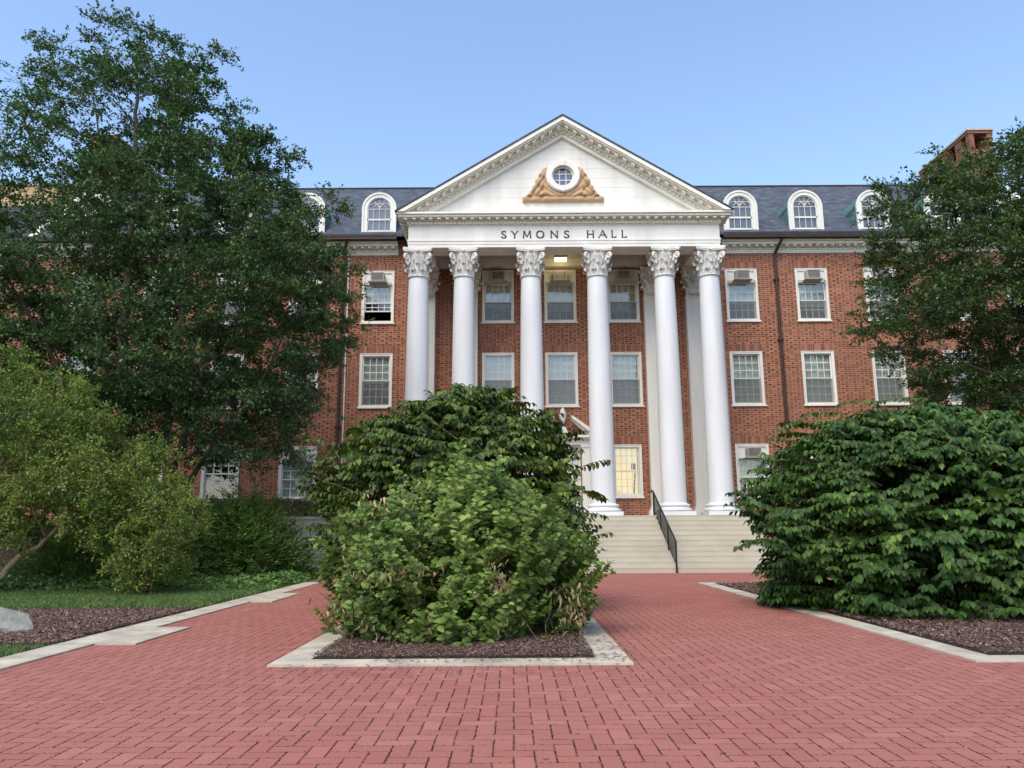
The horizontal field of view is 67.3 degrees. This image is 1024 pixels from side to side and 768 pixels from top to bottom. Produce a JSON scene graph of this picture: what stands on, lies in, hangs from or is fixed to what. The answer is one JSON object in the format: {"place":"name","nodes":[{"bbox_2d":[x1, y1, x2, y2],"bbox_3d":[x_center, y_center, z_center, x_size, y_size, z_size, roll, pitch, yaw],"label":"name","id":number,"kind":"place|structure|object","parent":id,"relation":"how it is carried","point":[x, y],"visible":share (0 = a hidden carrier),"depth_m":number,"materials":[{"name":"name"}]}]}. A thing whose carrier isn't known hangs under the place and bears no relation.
{"place":"outdoors","nodes":[
{"label":"outdoors","id":0,"kind":"place"},
{"bbox_2d":[0,183,76,507],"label":"brick building","id":1,"kind":"structure","parent":0,"point":[31,190],"depth_m":47.71,"materials":[{"name":"brick"}]},
{"bbox_2d":[37,572,332,609],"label":"curb","id":2,"kind":"structure","parent":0,"point":[309,580],"depth_m":18.35,"materials":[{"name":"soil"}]},
{"bbox_2d":[0,516,183,580],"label":"yew shrub","id":3,"kind":"object","parent":2,"relation":"on","point":[55,561],"visible":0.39,"depth_m":19.34,"materials":[{"name":"green plant"}]},
{"bbox_2d":[0,340,199,580],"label":"bent trunk tree","id":4,"kind":"object","parent":2,"relation":"on","point":[92,473],"visible":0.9,"depth_m":16.34,"materials":[{"name":"green plant"}]},
{"bbox_2d":[0,586,276,609],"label":"grass","id":5,"kind":"structure","parent":2,"relation":"on","point":[82,598],"depth_m":14.74,"materials":[{"name":"green plant"}]},
{"bbox_2d":[78,467,219,593],"bbox_3d":[-7.610,3.148,16.064,2.501,2.897,2.446,0,-11,0],"label":"yellowing shrub","id":6,"kind":"object","parent":2,"relation":"on","point":[181,566],"visible":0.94,"depth_m":15.75,"materials":[{"name":"green plant"}]},
{"bbox_2d":[0,566,327,590],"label":"ivy ground cover","id":7,"kind":"object","parent":2,"relation":"on","point":[279,578],"visible":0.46,"depth_m":18.09,"materials":[{"name":"green plant"}]},
{"bbox_2d":[0,0,376,529],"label":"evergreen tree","id":8,"kind":"object","parent":2,"relation":"on","point":[170,380],"visible":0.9,"depth_m":22.00,"materials":[{"name":"green plant"}]},
{"bbox_2d":[166,477,325,578],"bbox_3d":[-7.541,4.164,21.827,4.777,3.174,4.318,0,-11,0],"label":"yew shrub","id":9,"kind":"object","parent":2,"relation":"on","point":[237,543],"visible":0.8,"depth_m":21.13,"materials":[{"name":"green plant"}]},
{"bbox_2d":[0,572,1023,767],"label":"brick plaza","id":10,"kind":"structure","parent":0,"point":[196,705],"depth_m":5.96,"materials":[{"name":"red brick"}]},
{"bbox_2d":[267,598,633,666],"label":"planter kerb","id":11,"kind":"structure","parent":10,"relation":"on","point":[301,656],"depth_m":7.78,"materials":[{"name":"concrete"}]},
{"bbox_2d":[312,606,595,658],"bbox_3d":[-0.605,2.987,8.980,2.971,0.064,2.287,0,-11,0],"label":"mulch","id":12,"kind":"object","parent":10,"relation":"on","point":[539,642],"visible":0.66,"depth_m":8.41,"materials":[{"name":"brown wood"}]},
{"bbox_2d":[296,382,615,617],"bbox_3d":[-0.938,2.008,13.152,5.120,4.060,5.014,10,-15,-43],"label":"drooping leaf shrub","id":13,"kind":"object","parent":12,"relation":"on","point":[434,431],"visible":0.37,"depth_m":12.47,"materials":[{"name":"green plant"}]},
{"bbox_2d":[308,445,615,647],"bbox_3d":[-0.617,2.322,10.226,3.950,2.854,3.471,0,-11,0],"label":"broadleaf shrub","id":14,"kind":"object","parent":12,"relation":"on","point":[489,550],"visible":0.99,"depth_m":9.35,"materials":[{"name":"green plant"}]},
{"bbox_2d":[268,634,641,675],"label":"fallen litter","id":15,"kind":"object","parent":10,"relation":"on","point":[482,659],"visible":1,"depth_m":7.61,"materials":[{"name":"brown plant"}]},
{"bbox_2d":[28,587,1020,762],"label":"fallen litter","id":16,"kind":"object","parent":10,"relation":"on","point":[564,699],"visible":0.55,"depth_m":5.73,"materials":[{"name":"brown plant"}]},
{"bbox_2d":[719,583,1023,654],"bbox_3d":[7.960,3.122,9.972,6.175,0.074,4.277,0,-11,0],"label":"mulch","id":17,"kind":"object","parent":10,"relation":"on","point":[991,634],"visible":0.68,"depth_m":9.72,"materials":[{"name":"brown wood"}]},
{"bbox_2d":[716,581,983,610],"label":"mulch","id":18,"kind":"object","parent":17,"relation":"on","point":[744,586],"visible":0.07,"depth_m":17.05,"materials":[{"name":"brown wood"}]},
{"bbox_2d":[723,397,1023,621],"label":"drooping leaf shrub","id":19,"kind":"object","parent":17,"relation":"on","point":[930,495],"visible":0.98,"depth_m":11.95,"materials":[{"name":"green plant"}]},
{"bbox_2d":[0,0,1023,195],"label":"sky","id":20,"kind":"structure","parent":0,"point":[377,93],"materials":[{"name":"blue"}]},
{"bbox_2d":[6,113,1023,561],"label":"academic hall","id":21,"kind":"structure","parent":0,"point":[682,377],"depth_m":31.16,"materials":[{"name":"brick"}]},
{"bbox_2d":[63,356,95,373],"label":"window","id":22,"kind":"structure","parent":21,"relation":"in","point":[75,356],"depth_m":31.64,"materials":[{"name":"white paint"}]},
{"bbox_2d":[199,447,239,500],"bbox_3d":[-11.639,3.611,30.746,1.600,2.175,0.270,0,-11,0],"label":"window","id":23,"kind":"structure","parent":21,"relation":"in","point":[204,473],"depth_m":30.70,"materials":[{"name":"white paint"}]},
{"bbox_2d":[210,354,243,408],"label":"window","id":24,"kind":"structure","parent":21,"relation":"in","point":[235,355],"depth_m":31.55,"materials":[{"name":"white paint"}]},
{"bbox_2d":[216,272,246,324],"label":"window","id":25,"kind":"structure","parent":21,"relation":"in","point":[227,307],"depth_m":32.15,"materials":[{"name":"white paint"}]},
{"bbox_2d":[277,446,316,500],"bbox_3d":[-8.559,3.592,30.746,1.600,2.175,0.270,0,-11,0],"label":"window","id":26,"kind":"structure","parent":21,"relation":"in","point":[287,481],"depth_m":30.78,"materials":[{"name":"white glass"}]},
{"bbox_2d":[285,450,311,466],"bbox_3d":[-8.562,3.042,30.602,1.182,0.768,0.400,0,-11,0],"label":"air conditioner","id":27,"kind":"object","parent":21,"relation":"attached to","point":[299,456],"visible":0.33,"depth_m":30.47,"materials":[{"name":"metal"}]},
{"bbox_2d":[285,354,318,405],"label":"window","id":28,"kind":"structure","parent":21,"relation":"in","point":[308,376],"depth_m":31.51,"materials":[{"name":"white paint"}]},
{"bbox_2d":[289,271,322,315],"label":"window","id":29,"kind":"structure","parent":21,"relation":"in","point":[293,308],"depth_m":32.10,"materials":[{"name":"white paint"}]},
{"bbox_2d":[357,353,392,408],"bbox_3d":[-5.561,-0.114,31.450,1.440,2.285,0.270,0,-11,0],"label":"window","id":30,"kind":"structure","parent":21,"relation":"in","point":[375,368],"depth_m":31.54,"materials":[{"name":"white paint"}]},
{"bbox_2d":[360,271,394,323],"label":"window","id":31,"kind":"structure","parent":21,"relation":"in","point":[378,294],"depth_m":32.18,"materials":[{"name":"white paint"}]},
{"bbox_2d":[364,272,391,290],"bbox_3d":[-5.585,-4.225,31.984,1.182,0.768,0.400,0,-11,0],"label":"air conditioner","id":32,"kind":"object","parent":21,"relation":"attached to","point":[377,277],"visible":0.91,"depth_m":31.85,"materials":[{"name":"metal"}]},
{"bbox_2d":[484,271,511,289],"bbox_3d":[-0.585,-4.255,31.984,1.182,0.768,0.400,0,-11,0],"label":"air conditioner","id":33,"kind":"object","parent":21,"relation":"attached to","point":[497,276],"visible":1,"depth_m":31.86,"materials":[{"name":"metal"}]},
{"bbox_2d":[481,270,514,323],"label":"window","id":34,"kind":"structure","parent":21,"relation":"in","point":[495,296],"depth_m":32.17,"materials":[{"name":"white paint"}]},
{"bbox_2d":[482,353,514,401],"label":"window","id":35,"kind":"structure","parent":21,"relation":"in","point":[497,368],"depth_m":31.57,"materials":[{"name":"white paint"}]},
{"bbox_2d":[546,271,573,290],"bbox_3d":[2.005,-4.270,31.984,1.182,0.768,0.400,0,-11,0],"label":"air conditioner","id":36,"kind":"object","parent":21,"relation":"attached to","point":[559,276],"visible":1,"depth_m":31.84,"materials":[{"name":"metal"}]},
{"bbox_2d":[554,255,566,261],"bbox_3d":[1.969,-5.183,31.222,0.540,0.380,0.300,0,-11,0],"label":"porch lamp","id":37,"kind":"object","parent":21,"relation":"attached to","point":[560,258],"visible":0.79,"depth_m":31.08,"materials":[{"name":"white glass"}]},
{"bbox_2d":[544,270,577,322],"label":"window","id":38,"kind":"structure","parent":21,"relation":"in","point":[560,297],"depth_m":32.16,"materials":[{"name":"white paint"}]},
{"bbox_2d":[545,352,579,407],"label":"window","id":39,"kind":"structure","parent":21,"relation":"in","point":[561,368],"depth_m":31.51,"materials":[{"name":"white glass"}]},
{"bbox_2d":[546,158,579,191],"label":"round window","id":40,"kind":"structure","parent":21,"relation":"in","point":[562,175],"depth_m":29.95,"materials":[{"name":"white paint"}]},
{"bbox_2d":[552,407,590,514],"bbox_3d":[2.048,3.097,30.630,2.720,4.370,0.660,0,-11,0],"label":"entrance door","id":41,"kind":"structure","parent":21,"relation":"in","point":[580,444],"depth_m":30.62,"materials":[{"name":"white paint"}]},
{"bbox_2d":[609,271,636,289],"bbox_3d":[4.625,-4.286,31.984,1.182,0.768,0.400,0,-11,0],"label":"air conditioner","id":42,"kind":"object","parent":21,"relation":"attached to","point":[622,276],"visible":1,"depth_m":31.86,"materials":[{"name":"metal"}]},
{"bbox_2d":[607,269,640,322],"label":"window","id":43,"kind":"structure","parent":21,"relation":"in","point":[623,299],"depth_m":32.16,"materials":[{"name":"white paint"}]},
{"bbox_2d":[610,352,644,406],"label":"window","id":44,"kind":"structure","parent":21,"relation":"in","point":[626,367],"depth_m":31.51,"materials":[{"name":"white glass"}]},
{"bbox_2d":[614,444,644,497],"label":"window","id":45,"kind":"structure","parent":21,"relation":"in","point":[627,483],"depth_m":30.97,"materials":[{"name":"glass"}]},
{"bbox_2d":[727,270,755,288],"bbox_3d":[9.575,-4.315,31.984,1.182,0.768,0.400,0,-11,0],"label":"air conditioner","id":46,"kind":"object","parent":21,"relation":"attached to","point":[741,275],"visible":1,"depth_m":31.84,"materials":[{"name":"metal"}]},
{"bbox_2d":[724,269,760,321],"bbox_3d":[9.578,-3.681,32.113,1.440,2.305,0.270,0,-11,0],"label":"window","id":47,"kind":"structure","parent":21,"relation":"in","point":[741,293],"depth_m":32.15,"materials":[{"name":"white paint"}]},
{"bbox_2d":[729,351,766,405],"bbox_3d":[9.599,-0.204,31.450,1.440,2.285,0.270,0,-11,0],"label":"window","id":48,"kind":"structure","parent":21,"relation":"in","point":[747,388],"depth_m":31.51,"materials":[{"name":"white glass"}]},
{"bbox_2d":[738,448,765,466],"bbox_3d":[9.618,2.934,30.602,1.182,0.768,0.400,0,-11,0],"label":"air conditioner","id":49,"kind":"object","parent":21,"relation":"attached to","point":[751,453],"visible":0.85,"depth_m":30.46,"materials":[{"name":"metal"}]},
{"bbox_2d":[735,444,769,498],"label":"window","id":50,"kind":"structure","parent":21,"relation":"in","point":[748,464],"depth_m":30.84,"materials":[{"name":"white paint"}]},
{"bbox_2d":[798,270,825,289],"bbox_3d":[12.510,-4.332,31.984,1.182,0.768,0.400,0,-11,0],"label":"air conditioner","id":51,"kind":"object","parent":21,"relation":"attached to","point":[811,275],"visible":1,"depth_m":31.86,"materials":[{"name":"metal"}]},
{"bbox_2d":[794,268,831,321],"bbox_3d":[12.513,-3.699,32.113,1.440,2.305,0.270,0,-11,0],"label":"window","id":52,"kind":"structure","parent":21,"relation":"in","point":[810,294],"depth_m":32.16,"materials":[{"name":"white paint"}]},
{"bbox_2d":[801,351,837,405],"bbox_3d":[12.534,-0.221,31.450,1.440,2.285,0.270,0,-11,0],"label":"window","id":53,"kind":"structure","parent":21,"relation":"in","point":[817,387],"depth_m":31.50,"materials":[{"name":"white glass"}]},
{"bbox_2d":[867,269,889,285],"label":"air conditioner","id":54,"kind":"object","parent":21,"relation":"attached to","point":[881,271],"visible":0.16,"depth_m":31.85,"materials":[{"name":"metal"}]},
{"bbox_2d":[863,268,897,320],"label":"window","id":55,"kind":"structure","parent":21,"relation":"in","point":[868,272],"depth_m":32.20,"materials":[{"name":"white paint"}]},
{"bbox_2d":[871,350,909,405],"bbox_3d":[15.419,-0.239,31.450,1.440,2.285,0.270,0,-11,0],"label":"window","id":56,"kind":"structure","parent":21,"relation":"in","point":[885,387],"depth_m":31.47,"materials":[{"name":"white glass"}]},
{"bbox_2d":[936,270,969,320],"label":"window","id":57,"kind":"structure","parent":21,"relation":"in","point":[940,270],"depth_m":31.94,"materials":[{"name":"white paint"}]},
{"bbox_2d":[942,350,975,404],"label":"window","id":58,"kind":"structure","parent":21,"relation":"in","point":[953,397],"depth_m":31.44,"materials":[{"name":"white paint"}]},
{"label":"ground","id":59,"kind":"structure","parent":0,"visible":0},
{"bbox_2d":[0,639,61,657],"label":"grass","id":60,"kind":"structure","parent":59,"relation":"on","point":[4,652],"depth_m":8.67,"materials":[{"name":"green plant"}]},
{"bbox_2d":[0,525,70,568],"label":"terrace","id":61,"kind":"structure","parent":59,"relation":"on","point":[3,551],"depth_m":27.01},
{"bbox_2d":[163,496,359,516],"bbox_3d":[-8.767,4.645,28.238,8.531,1.055,1.256,0,-11,0],"label":"hedge","id":62,"kind":"object","parent":61,"relation":"on","point":[301,507],"visible":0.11,"depth_m":27.82,"materials":[{"name":"green plant"}]},
{"bbox_2d":[0,606,198,652],"bbox_3d":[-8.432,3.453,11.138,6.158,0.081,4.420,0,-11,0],"label":"mulch","id":63,"kind":"object","parent":59,"relation":"on","point":[55,620],"visible":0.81,"depth_m":11.20,"materials":[{"name":"brown wood"}]},
{"bbox_2d":[0,607,33,633],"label":"boulder","id":64,"kind":"object","parent":63,"relation":"on","point":[12,620],"visible":0.45,"depth_m":10.12,"materials":[{"name":"grey stone"}]},
{"bbox_2d":[0,582,319,670],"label":"path kerb","id":65,"kind":"structure","parent":59,"relation":"on","point":[136,634],"depth_m":10.06,"materials":[{"name":"concrete"}]},
{"bbox_2d":[148,516,337,568],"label":"terrace wall","id":66,"kind":"structure","parent":59,"relation":"on","point":[310,520],"depth_m":26.52,"materials":[{"name":"stone"}]},
{"bbox_2d":[568,515,775,573],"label":"stone steps","id":67,"kind":"structure","parent":59,"relation":"on","point":[705,544],"depth_m":25.13,"materials":[{"name":"beige stone"}]},
{"bbox_2d":[650,490,677,572],"bbox_3d":[5.029,4.789,25.598,0.056,2.726,3.950,0,-11,0],"label":"handrail","id":68,"kind":"object","parent":67,"relation":"on","point":[667,536],"visible":0.99,"depth_m":25.10,"materials":[{"name":"black metal"}]},
{"bbox_2d":[697,582,1023,661],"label":"bed kerb","id":69,"kind":"structure","parent":59,"relation":"on","point":[969,655],"depth_m":9.37,"materials":[{"name":"concrete"}]},
{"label":"lawn","id":70,"kind":"structure","parent":0,"visible":0},
{"bbox_2d":[830,116,1023,416],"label":"leafy tree","id":71,"kind":"object","parent":70,"relation":"on","point":[1009,221],"visible":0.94,"depth_m":22.50,"materials":[{"name":"green plant"}]}
]}

